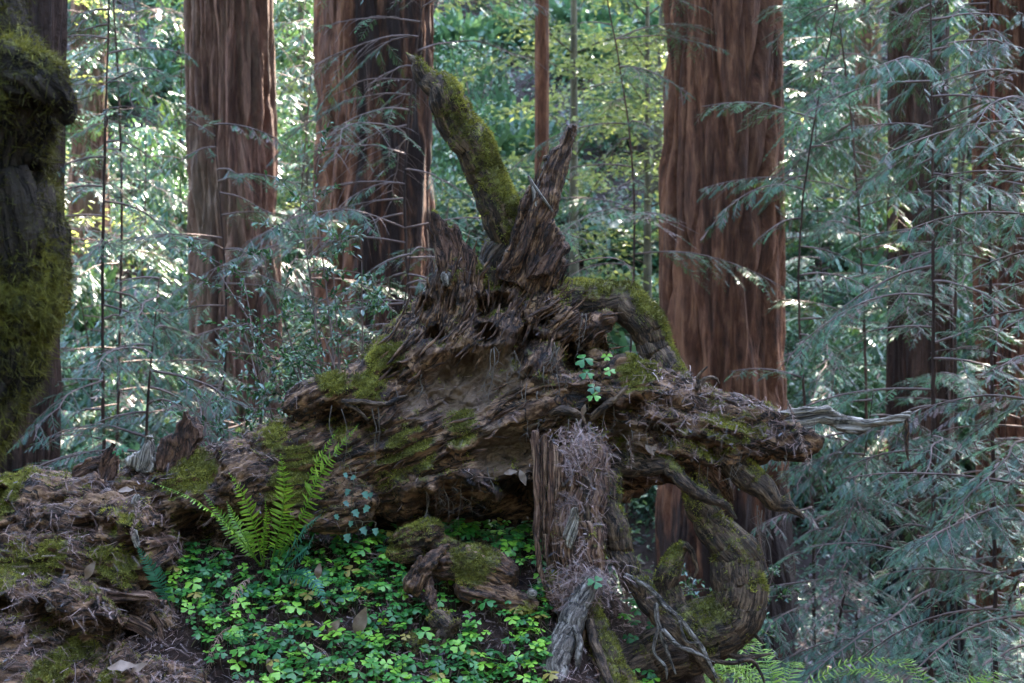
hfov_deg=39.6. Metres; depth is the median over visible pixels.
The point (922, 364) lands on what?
redwood tree
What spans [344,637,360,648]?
sorrel
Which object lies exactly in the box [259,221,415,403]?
redwood sapling
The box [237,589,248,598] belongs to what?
sorrel
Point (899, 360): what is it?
redwood tree
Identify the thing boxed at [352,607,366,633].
dry leaf
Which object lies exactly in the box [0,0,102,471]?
mossy tree
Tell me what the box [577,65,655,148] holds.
shrub
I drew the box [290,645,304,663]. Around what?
sorrel
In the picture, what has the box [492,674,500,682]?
sorrel
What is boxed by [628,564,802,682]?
huckleberry bush
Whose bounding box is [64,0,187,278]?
tanoak tree
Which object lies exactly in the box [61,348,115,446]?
shrub
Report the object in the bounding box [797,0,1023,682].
redwood sapling
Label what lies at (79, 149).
redwood tree
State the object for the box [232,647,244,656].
sorrel
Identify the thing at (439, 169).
shrub
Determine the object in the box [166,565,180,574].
sorrel
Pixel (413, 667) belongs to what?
sorrel
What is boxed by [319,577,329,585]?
sorrel
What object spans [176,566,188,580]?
sorrel
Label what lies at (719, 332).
redwood tree
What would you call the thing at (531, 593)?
mushroom
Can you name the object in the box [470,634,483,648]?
sorrel
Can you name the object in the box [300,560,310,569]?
sorrel
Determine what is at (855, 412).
shrub
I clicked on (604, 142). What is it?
shrub
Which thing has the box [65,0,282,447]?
redwood sapling
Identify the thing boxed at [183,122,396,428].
huckleberry bush
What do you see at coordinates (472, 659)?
sorrel
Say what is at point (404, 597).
sorrel
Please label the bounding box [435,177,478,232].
fern clump
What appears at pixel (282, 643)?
sorrel
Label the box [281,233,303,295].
shrub
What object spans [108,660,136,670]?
dry leaf
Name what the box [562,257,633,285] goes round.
bare twig
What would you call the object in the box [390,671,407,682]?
sorrel
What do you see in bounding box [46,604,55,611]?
wood chip
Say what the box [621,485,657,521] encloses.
shrub
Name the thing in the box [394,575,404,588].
sorrel
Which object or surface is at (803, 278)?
shrub
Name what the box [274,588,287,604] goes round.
sorrel
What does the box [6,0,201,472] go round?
redwood sapling
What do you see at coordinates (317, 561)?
sorrel
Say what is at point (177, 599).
sorrel
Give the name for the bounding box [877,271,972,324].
shrub
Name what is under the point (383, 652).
sorrel
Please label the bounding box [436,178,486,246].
shrub
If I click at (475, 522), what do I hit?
sorrel
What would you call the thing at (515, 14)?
fern clump
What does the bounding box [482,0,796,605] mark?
redwood sapling
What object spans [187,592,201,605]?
sorrel
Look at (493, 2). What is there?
shrub
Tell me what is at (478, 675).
sorrel
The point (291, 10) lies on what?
shrub
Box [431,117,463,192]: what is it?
shrub
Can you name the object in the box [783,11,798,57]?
shrub
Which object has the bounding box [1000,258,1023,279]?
redwood sapling
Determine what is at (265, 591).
sorrel
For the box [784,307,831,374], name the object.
shrub
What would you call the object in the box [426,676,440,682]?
sorrel
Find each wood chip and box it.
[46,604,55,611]
[131,494,139,503]
[131,529,139,547]
[441,271,451,286]
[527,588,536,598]
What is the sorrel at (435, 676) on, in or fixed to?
on the forest ground
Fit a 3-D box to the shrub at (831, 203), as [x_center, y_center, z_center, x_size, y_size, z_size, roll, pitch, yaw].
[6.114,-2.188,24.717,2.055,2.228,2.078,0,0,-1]
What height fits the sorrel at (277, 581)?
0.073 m
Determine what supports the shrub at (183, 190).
on the forest ground
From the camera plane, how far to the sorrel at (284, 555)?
4.83 m
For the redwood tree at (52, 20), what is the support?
on the forest ground
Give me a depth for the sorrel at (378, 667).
4.43 m
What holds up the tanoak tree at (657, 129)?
on the forest ground
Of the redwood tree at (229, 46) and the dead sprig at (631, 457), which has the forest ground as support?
the redwood tree at (229, 46)
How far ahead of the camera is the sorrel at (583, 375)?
4.80 m
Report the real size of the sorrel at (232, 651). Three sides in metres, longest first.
0.080 x 0.065 x 0.059 m
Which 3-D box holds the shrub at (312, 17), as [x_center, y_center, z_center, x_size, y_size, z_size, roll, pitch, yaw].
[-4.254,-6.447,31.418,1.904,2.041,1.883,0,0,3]
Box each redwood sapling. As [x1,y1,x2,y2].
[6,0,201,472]
[26,276,276,470]
[60,0,184,467]
[60,0,259,471]
[60,11,312,434]
[60,237,195,472]
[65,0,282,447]
[71,103,361,451]
[97,262,314,421]
[137,0,315,443]
[154,0,611,356]
[191,0,316,383]
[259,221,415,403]
[302,244,428,368]
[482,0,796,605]
[695,0,926,682]
[697,0,1022,681]
[732,393,1010,682]
[752,0,1023,682]
[783,0,958,542]
[784,0,975,475]
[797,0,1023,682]
[833,12,1023,682]
[834,0,1023,679]
[850,348,1023,682]
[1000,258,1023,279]
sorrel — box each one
[117,445,127,454]
[164,518,553,682]
[165,586,180,602]
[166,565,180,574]
[169,572,181,586]
[174,594,184,602]
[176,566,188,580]
[180,600,191,610]
[182,554,195,562]
[184,577,201,591]
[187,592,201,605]
[191,631,209,646]
[196,605,211,619]
[197,608,210,615]
[200,567,212,574]
[202,593,210,602]
[204,656,217,663]
[206,563,221,576]
[209,578,225,591]
[210,644,222,660]
[214,649,227,658]
[218,553,232,564]
[219,632,234,643]
[221,570,231,577]
[227,625,242,642]
[227,658,246,670]
[229,647,247,669]
[230,654,253,677]
[231,584,243,595]
[232,597,249,612]
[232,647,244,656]
[232,672,244,681]
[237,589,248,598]
[241,623,253,639]
[243,586,253,602]
[243,631,252,641]
[244,669,254,676]
[246,621,262,633]
[249,655,261,670]
[253,640,267,649]
[257,569,270,583]
[260,585,273,596]
[263,643,279,650]
[264,626,277,631]
[266,659,279,665]
[267,647,285,659]
[270,559,283,568]
[271,570,288,585]
[271,665,286,681]
[272,552,286,561]
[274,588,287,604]
[274,600,291,619]
[274,638,288,646]
[276,621,288,629]
[280,606,297,614]
[282,602,304,629]
[284,667,303,680]
[287,617,303,625]
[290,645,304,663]
[293,589,304,597]
[295,627,312,643]
[298,621,313,630]
[299,591,313,609]
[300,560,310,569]
[302,610,312,622]
[304,626,321,641]
[307,576,320,588]
[308,558,321,575]
[308,652,327,668]
[312,599,331,619]
[314,548,324,556]
[315,569,331,581]
[318,634,331,646]
[318,664,329,679]
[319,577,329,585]
[319,620,331,630]
[322,593,334,611]
[323,605,338,618]
[326,640,340,654]
[327,627,345,650]
[329,538,344,554]
[329,667,344,681]
[330,534,344,540]
[330,655,343,674]
[333,593,348,601]
[340,649,353,655]
[340,665,354,681]
[341,661,353,671]
[343,585,361,601]
[343,640,356,654]
[344,543,357,552]
[344,565,359,576]
[344,631,358,648]
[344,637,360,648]
[346,549,359,557]
[347,657,357,666]
[348,593,357,601]
[349,669,365,680]
[356,545,370,556]
[360,566,372,575]
[360,589,372,604]
[360,630,369,644]
[364,627,379,640]
[365,653,378,662]
[366,668,380,682]
[367,613,380,627]
[367,640,382,660]
[369,537,382,549]
[374,545,385,564]
[375,663,387,677]
[378,582,391,591]
[378,648,389,657]
[379,549,385,558]
[380,530,392,536]
[385,593,400,608]
[386,606,395,612]
[386,612,399,623]
[386,634,399,648]
[390,602,405,609]
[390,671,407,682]
[393,656,411,671]
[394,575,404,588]
[397,589,408,601]
[397,663,406,670]
[400,634,410,639]
[401,617,412,629]
[405,676,422,682]
[406,660,422,674]
[407,607,421,617]
[414,675,428,679]
[416,627,434,639]
[421,605,428,616]
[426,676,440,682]
[429,670,445,680]
[430,657,443,671]
[435,678,449,682]
[437,597,446,606]
[442,665,457,674]
[447,653,461,659]
[450,523,460,531]
[451,530,464,541]
[453,676,462,682]
[460,533,470,539]
[460,671,476,681]
[462,631,477,641]
[463,649,475,655]
[464,656,473,664]
[469,521,480,538]
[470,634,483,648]
[470,668,484,679]
[471,620,481,627]
[476,530,487,541]
[478,599,495,611]
[478,661,493,672]
[481,534,493,544]
[481,630,490,646]
[482,519,496,528]
[485,649,501,658]
[490,530,505,541]
[492,517,502,525]
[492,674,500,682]
[494,532,509,538]
[494,540,504,548]
[497,525,508,534]
[500,539,513,550]
[500,547,511,556]
[504,616,519,630]
[504,661,521,673]
[506,546,518,556]
[509,606,522,613]
[516,520,531,538]
[516,674,530,682]
[519,615,530,624]
[520,524,532,532]
[520,634,529,642]
[521,659,531,667]
[523,651,535,657]
[531,557,545,565]
[532,614,551,632]
[536,583,544,595]
[538,652,552,658]
[542,671,558,682]
[575,354,593,382]
[577,369,593,382]
[586,392,600,410]
[587,383,599,402]
[587,576,602,590]
[601,353,612,361]
[604,367,615,386]
[621,613,633,633]
[622,633,633,643]
[627,620,640,633]
[629,635,638,642]
[630,608,643,624]
[642,669,654,677]
[646,621,654,628]
[646,674,657,682]
[647,678,659,682]
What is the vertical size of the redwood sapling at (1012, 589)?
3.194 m
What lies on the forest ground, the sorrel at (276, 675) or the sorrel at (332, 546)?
the sorrel at (332, 546)
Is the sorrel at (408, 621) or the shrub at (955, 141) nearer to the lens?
the sorrel at (408, 621)
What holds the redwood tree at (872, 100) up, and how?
on the forest ground
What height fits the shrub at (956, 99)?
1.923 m
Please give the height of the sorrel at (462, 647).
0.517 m
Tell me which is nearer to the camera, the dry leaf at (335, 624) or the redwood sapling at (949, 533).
the dry leaf at (335, 624)
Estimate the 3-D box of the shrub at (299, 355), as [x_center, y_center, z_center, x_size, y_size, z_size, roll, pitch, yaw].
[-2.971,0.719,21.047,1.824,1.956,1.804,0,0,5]
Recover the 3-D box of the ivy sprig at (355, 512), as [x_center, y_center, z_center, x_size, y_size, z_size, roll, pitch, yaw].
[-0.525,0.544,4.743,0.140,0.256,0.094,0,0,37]
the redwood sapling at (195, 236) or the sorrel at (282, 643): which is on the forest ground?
the redwood sapling at (195, 236)
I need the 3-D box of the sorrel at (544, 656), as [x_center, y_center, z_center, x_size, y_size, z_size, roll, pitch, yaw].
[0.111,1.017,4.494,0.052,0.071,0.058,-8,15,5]
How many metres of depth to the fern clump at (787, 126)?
27.23 m
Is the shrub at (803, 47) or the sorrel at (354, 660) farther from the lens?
the shrub at (803, 47)
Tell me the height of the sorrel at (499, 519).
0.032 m
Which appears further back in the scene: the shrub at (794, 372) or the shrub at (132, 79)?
the shrub at (132, 79)
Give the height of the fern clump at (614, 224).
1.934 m
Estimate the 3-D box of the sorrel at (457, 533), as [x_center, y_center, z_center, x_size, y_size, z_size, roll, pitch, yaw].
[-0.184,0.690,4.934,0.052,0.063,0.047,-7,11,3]
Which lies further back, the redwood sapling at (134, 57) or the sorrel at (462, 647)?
the redwood sapling at (134, 57)
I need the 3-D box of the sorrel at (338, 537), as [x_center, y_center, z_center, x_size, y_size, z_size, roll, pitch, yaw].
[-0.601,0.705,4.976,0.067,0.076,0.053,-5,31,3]
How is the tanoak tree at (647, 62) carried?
on the forest ground
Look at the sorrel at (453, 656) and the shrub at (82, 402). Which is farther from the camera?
the shrub at (82, 402)
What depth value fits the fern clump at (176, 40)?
32.29 m
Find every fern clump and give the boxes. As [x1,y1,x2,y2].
[60,260,128,357]
[66,255,148,331]
[70,54,138,127]
[110,411,170,466]
[127,43,184,98]
[137,0,182,26]
[158,4,184,57]
[160,82,185,120]
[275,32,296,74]
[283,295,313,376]
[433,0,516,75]
[433,18,481,73]
[434,11,494,55]
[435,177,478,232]
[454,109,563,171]
[460,56,505,100]
[467,78,558,137]
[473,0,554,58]
[498,1,533,35]
[509,0,627,59]
[509,155,568,221]
[517,124,594,164]
[549,9,641,81]
[549,28,610,79]
[579,202,636,253]
[581,193,659,280]
[581,262,658,343]
[606,325,637,354]
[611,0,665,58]
[615,230,658,282]
[635,270,658,304]
[653,101,811,157]
[785,290,842,344]
[788,169,830,250]
[789,335,885,415]
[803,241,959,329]
[957,398,975,489]
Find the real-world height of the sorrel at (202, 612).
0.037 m
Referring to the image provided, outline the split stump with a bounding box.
[530,429,636,682]
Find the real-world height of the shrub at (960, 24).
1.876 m
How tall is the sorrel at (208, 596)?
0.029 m
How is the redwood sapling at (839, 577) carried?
on the forest ground
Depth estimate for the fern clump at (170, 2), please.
33.61 m
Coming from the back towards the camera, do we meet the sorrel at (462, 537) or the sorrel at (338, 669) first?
the sorrel at (462, 537)
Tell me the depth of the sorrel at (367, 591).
4.70 m
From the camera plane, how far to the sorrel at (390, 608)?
4.61 m
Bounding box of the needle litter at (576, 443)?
[0,257,823,682]
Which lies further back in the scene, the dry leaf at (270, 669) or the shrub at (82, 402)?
the shrub at (82, 402)
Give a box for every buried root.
[403,543,538,616]
[404,632,428,655]
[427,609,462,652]
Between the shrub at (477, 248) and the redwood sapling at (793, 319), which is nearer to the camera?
the redwood sapling at (793, 319)
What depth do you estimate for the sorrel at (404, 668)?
4.44 m
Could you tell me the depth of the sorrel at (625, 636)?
4.84 m
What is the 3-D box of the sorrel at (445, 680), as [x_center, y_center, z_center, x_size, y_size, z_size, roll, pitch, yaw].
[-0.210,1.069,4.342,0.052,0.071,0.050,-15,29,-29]
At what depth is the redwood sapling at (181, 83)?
19.85 m
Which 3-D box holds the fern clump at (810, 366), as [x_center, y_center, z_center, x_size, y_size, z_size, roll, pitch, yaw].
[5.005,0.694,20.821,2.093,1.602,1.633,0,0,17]
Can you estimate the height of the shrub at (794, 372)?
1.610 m
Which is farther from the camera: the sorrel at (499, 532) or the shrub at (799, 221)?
the shrub at (799, 221)
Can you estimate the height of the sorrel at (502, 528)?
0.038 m
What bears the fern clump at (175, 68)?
on the forest ground
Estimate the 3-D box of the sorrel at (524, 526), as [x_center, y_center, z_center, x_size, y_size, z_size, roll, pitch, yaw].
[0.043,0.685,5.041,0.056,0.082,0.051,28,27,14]
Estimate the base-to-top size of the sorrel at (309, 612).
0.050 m
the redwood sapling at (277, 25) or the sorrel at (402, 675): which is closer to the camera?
the sorrel at (402, 675)
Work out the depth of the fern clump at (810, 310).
22.88 m
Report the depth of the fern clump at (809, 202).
25.52 m
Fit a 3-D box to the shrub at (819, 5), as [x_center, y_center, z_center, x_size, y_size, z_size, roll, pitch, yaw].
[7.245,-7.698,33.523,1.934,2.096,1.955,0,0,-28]
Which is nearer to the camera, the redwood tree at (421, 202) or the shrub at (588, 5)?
the redwood tree at (421, 202)
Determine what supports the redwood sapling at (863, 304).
on the forest ground
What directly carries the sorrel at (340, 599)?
on the forest ground
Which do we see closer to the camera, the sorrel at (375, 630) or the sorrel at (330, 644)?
the sorrel at (330, 644)
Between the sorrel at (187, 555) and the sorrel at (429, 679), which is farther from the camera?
the sorrel at (187, 555)
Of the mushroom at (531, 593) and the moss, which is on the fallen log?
the moss
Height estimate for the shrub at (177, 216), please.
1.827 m
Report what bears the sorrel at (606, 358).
attached to the fallen log
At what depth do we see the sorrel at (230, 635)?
4.50 m
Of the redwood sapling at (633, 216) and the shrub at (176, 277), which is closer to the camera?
the redwood sapling at (633, 216)
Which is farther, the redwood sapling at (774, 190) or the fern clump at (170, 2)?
the fern clump at (170, 2)
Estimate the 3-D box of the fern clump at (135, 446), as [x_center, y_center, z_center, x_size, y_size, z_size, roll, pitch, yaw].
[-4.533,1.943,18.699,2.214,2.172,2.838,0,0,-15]
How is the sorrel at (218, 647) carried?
on the forest ground
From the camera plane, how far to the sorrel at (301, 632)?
4.52 m
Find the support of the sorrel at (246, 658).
on the forest ground
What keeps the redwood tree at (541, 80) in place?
on the forest ground
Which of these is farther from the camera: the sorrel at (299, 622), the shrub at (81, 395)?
the shrub at (81, 395)
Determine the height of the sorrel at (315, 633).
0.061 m
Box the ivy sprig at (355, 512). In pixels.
[334,466,378,542]
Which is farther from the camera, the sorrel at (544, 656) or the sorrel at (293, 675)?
the sorrel at (544, 656)
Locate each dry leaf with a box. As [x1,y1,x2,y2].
[84,561,95,578]
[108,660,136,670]
[118,486,132,491]
[130,662,147,672]
[266,658,278,673]
[314,563,321,578]
[328,618,340,634]
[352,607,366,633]
[504,469,517,474]
[519,470,526,485]
[581,404,585,415]
[645,444,654,455]
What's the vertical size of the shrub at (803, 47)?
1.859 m
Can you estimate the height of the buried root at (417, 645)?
0.098 m
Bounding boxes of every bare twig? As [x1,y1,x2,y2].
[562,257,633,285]
[759,512,771,578]
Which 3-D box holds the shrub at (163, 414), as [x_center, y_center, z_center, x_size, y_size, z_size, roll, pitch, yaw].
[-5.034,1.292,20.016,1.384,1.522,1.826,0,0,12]
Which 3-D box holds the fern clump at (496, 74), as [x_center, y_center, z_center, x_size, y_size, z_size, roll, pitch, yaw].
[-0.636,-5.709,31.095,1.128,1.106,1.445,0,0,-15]
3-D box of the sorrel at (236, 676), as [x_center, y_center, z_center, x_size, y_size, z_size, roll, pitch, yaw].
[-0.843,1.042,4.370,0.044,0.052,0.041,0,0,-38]
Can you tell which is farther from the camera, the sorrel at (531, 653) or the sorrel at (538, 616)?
the sorrel at (538, 616)
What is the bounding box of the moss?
[0,52,813,682]
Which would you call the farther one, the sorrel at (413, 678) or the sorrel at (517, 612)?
the sorrel at (517, 612)
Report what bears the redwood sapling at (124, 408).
on the forest ground
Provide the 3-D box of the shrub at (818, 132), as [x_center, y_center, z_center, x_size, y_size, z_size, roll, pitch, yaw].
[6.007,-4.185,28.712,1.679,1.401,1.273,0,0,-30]
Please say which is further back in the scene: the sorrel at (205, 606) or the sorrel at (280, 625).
the sorrel at (205, 606)
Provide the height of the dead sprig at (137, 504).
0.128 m
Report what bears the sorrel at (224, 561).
on the forest ground
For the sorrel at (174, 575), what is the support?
on the forest ground
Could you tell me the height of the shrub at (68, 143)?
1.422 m
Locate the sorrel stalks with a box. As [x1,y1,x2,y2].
[164,524,556,682]
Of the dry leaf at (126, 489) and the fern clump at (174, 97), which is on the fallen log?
the dry leaf at (126, 489)
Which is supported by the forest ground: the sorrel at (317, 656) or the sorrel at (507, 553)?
the sorrel at (317, 656)
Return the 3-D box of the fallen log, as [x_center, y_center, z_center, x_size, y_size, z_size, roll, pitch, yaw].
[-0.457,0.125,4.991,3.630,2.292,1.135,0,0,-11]
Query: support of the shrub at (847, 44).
on the forest ground
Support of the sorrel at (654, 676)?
on the forest ground
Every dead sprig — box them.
[129,499,141,537]
[625,435,633,468]
[787,400,813,471]
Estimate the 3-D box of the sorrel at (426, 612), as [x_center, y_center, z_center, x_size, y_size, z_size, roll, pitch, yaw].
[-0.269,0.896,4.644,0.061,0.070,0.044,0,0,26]
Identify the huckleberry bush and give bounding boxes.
[152,321,309,447]
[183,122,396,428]
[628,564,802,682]
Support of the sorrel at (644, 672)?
on the forest ground
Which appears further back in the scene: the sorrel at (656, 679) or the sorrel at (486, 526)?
the sorrel at (486, 526)
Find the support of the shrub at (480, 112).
on the forest ground
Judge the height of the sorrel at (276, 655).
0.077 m
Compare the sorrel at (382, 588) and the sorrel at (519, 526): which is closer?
the sorrel at (382, 588)
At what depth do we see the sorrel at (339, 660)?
4.42 m
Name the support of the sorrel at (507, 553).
attached to the sorrel stalks
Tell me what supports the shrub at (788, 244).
on the forest ground
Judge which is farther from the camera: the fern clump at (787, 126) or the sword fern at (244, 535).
the fern clump at (787, 126)
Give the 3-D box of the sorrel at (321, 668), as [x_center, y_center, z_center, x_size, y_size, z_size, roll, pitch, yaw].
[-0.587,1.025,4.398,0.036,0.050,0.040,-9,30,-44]
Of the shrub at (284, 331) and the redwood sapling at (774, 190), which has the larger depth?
the shrub at (284, 331)
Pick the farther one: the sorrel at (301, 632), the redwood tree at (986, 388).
the redwood tree at (986, 388)
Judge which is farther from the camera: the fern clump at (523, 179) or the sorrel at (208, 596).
the fern clump at (523, 179)
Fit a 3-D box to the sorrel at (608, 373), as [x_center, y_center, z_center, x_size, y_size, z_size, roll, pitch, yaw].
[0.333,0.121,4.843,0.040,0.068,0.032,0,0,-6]
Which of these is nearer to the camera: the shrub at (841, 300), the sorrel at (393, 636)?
the sorrel at (393, 636)
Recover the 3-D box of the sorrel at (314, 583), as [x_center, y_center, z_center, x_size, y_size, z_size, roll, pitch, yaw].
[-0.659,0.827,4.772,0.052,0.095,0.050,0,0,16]
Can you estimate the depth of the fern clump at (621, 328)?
21.99 m
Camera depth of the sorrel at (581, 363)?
4.82 m
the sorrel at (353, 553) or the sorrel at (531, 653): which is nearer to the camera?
the sorrel at (531, 653)
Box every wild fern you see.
[703,629,773,682]
[705,639,925,682]
[823,659,1018,682]
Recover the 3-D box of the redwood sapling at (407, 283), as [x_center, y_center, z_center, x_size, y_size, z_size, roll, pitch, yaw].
[-0.458,1.312,8.953,1.653,3.862,1.819,0,0,-28]
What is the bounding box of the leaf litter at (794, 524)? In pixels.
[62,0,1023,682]
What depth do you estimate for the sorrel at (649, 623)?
4.87 m
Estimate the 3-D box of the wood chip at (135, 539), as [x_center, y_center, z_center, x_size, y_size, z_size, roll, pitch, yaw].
[-1.224,0.641,4.622,0.029,0.064,0.010,0,0,0]
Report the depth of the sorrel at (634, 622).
4.88 m
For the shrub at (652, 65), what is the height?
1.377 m
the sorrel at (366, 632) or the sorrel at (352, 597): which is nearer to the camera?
the sorrel at (366, 632)
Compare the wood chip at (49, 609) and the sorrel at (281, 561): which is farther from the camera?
the sorrel at (281, 561)
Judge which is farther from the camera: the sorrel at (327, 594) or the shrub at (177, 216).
the shrub at (177, 216)
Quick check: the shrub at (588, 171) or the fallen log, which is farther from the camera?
the shrub at (588, 171)
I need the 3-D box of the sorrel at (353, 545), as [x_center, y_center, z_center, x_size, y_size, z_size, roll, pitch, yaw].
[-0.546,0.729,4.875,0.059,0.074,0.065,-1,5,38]
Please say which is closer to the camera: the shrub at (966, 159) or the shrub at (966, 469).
the shrub at (966, 469)
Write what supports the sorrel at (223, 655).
on the forest ground
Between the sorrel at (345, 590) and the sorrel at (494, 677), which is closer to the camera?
the sorrel at (494, 677)
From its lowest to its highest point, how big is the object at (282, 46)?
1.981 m
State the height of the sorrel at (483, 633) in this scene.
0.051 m
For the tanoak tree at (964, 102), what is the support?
on the forest ground
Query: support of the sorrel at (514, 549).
attached to the sorrel stalks
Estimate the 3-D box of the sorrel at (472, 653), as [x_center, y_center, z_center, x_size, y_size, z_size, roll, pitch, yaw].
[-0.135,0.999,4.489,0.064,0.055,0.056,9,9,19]
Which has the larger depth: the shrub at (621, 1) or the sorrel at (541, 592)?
the shrub at (621, 1)
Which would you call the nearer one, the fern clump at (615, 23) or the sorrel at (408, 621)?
the sorrel at (408, 621)
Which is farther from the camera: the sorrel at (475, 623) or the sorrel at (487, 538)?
the sorrel at (487, 538)
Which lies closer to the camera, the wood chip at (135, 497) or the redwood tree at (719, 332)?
the wood chip at (135, 497)
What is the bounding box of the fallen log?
[0,52,920,682]
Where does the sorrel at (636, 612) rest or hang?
on the forest ground
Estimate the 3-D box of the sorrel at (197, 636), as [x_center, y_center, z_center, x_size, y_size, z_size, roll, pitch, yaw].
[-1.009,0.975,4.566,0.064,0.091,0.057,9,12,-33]
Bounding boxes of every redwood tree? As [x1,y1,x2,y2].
[0,0,67,473]
[68,0,111,272]
[183,0,283,446]
[312,0,435,373]
[534,0,548,179]
[654,0,799,672]
[850,0,884,295]
[868,0,913,618]
[907,0,969,682]
[968,0,999,628]
[993,0,1023,643]
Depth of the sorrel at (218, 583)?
4.75 m
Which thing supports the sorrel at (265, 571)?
attached to the sorrel stalks
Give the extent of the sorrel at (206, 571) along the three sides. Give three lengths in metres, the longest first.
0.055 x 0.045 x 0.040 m
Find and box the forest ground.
[60,0,1023,682]
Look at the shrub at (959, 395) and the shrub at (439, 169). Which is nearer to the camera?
the shrub at (959, 395)
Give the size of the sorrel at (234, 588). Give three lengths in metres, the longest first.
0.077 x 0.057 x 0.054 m
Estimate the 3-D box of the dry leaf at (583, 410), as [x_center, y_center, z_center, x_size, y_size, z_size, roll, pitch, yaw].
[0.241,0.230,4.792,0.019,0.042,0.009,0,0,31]
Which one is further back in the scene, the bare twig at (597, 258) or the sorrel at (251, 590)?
the bare twig at (597, 258)
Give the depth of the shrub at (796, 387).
18.78 m
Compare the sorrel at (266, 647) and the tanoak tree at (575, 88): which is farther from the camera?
the tanoak tree at (575, 88)
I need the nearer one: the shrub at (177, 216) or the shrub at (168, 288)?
the shrub at (168, 288)
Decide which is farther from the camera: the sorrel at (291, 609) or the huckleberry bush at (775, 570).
the huckleberry bush at (775, 570)
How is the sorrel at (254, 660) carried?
on the forest ground
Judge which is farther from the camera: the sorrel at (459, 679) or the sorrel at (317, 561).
the sorrel at (317, 561)
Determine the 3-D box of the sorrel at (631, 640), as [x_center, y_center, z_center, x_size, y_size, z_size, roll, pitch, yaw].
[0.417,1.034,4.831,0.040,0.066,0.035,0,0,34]
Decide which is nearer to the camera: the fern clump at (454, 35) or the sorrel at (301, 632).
the sorrel at (301, 632)
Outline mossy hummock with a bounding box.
[386,519,460,564]
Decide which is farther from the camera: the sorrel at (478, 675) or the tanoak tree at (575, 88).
the tanoak tree at (575, 88)
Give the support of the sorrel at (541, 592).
on the forest ground
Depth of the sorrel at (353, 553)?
4.84 m
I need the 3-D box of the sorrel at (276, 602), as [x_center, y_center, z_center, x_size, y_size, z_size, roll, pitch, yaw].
[-0.749,0.886,4.650,0.056,0.081,0.060,-4,-1,-34]
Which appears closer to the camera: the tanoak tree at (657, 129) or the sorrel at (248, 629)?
the sorrel at (248, 629)
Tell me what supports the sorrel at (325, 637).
attached to the sorrel stalks
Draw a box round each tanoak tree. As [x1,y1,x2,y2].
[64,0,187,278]
[174,0,317,299]
[435,0,801,277]
[549,0,667,339]
[549,0,802,211]
[800,0,971,325]
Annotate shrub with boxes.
[60,421,99,472]
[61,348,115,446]
[61,376,158,466]
[63,361,160,455]
[64,195,142,238]
[65,131,70,169]
[108,42,161,105]
[108,118,185,199]
[116,0,156,28]
[122,382,190,444]
[128,250,190,351]
[135,150,187,200]
[136,165,188,246]
[136,254,187,339]
[137,277,190,357]
[141,0,184,58]
[154,187,187,251]
[179,284,313,389]
[273,0,309,29]
[275,41,289,81]
[276,67,317,125]
[276,96,317,172]
[276,211,302,286]
[277,117,312,185]
[277,167,312,246]
[281,4,313,72]
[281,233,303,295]
[283,327,313,390]
[431,94,525,170]
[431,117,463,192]
[431,151,479,230]
[431,158,453,193]
[432,164,483,256]
[433,34,525,116]
[435,235,481,268]
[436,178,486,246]
[469,0,511,10]
[554,164,599,241]
[559,0,615,18]
[567,85,642,154]
[567,159,602,194]
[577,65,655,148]
[594,73,662,151]
[601,20,657,76]
[609,0,640,14]
[617,8,644,30]
[621,49,666,93]
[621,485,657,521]
[624,495,646,512]
[783,0,823,47]
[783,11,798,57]
[783,22,836,92]
[784,0,845,50]
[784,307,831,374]
[784,345,885,527]
[785,99,850,151]
[785,168,839,286]
[785,180,828,264]
[785,208,822,286]
[785,240,824,308]
[786,366,802,406]
[787,372,818,470]
[790,140,851,206]
[790,374,885,524]
[794,305,887,412]
[801,173,954,280]
[802,129,887,202]
[808,0,887,70]
[809,158,887,248]
[809,312,883,360]
[824,223,886,277]
[826,275,886,354]
[829,59,886,113]
[830,120,887,171]
[850,289,886,347]
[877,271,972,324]
[880,308,975,395]
[880,383,975,488]
[949,45,968,124]
[949,56,969,115]
[949,93,971,178]
[950,9,963,63]
[951,140,971,179]
[951,168,971,233]
[954,250,973,344]
[957,300,974,373]
[957,365,974,420]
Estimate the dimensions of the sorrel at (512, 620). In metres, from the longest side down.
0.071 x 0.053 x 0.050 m
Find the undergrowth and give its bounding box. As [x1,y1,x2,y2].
[60,0,1023,656]
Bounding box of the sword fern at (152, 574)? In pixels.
[137,547,173,607]
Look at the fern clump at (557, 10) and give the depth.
31.31 m
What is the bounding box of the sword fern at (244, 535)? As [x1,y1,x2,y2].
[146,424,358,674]
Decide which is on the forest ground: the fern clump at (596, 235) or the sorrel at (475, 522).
the fern clump at (596, 235)
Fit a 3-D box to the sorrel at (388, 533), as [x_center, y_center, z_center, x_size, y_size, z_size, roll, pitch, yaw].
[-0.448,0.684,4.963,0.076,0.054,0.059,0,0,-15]
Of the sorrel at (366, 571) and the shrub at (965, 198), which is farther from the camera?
the shrub at (965, 198)
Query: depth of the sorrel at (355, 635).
4.53 m
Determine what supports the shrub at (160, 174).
on the forest ground
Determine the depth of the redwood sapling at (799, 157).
12.49 m
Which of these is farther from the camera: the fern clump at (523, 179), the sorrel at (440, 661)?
the fern clump at (523, 179)
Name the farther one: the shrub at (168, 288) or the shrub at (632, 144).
the shrub at (632, 144)

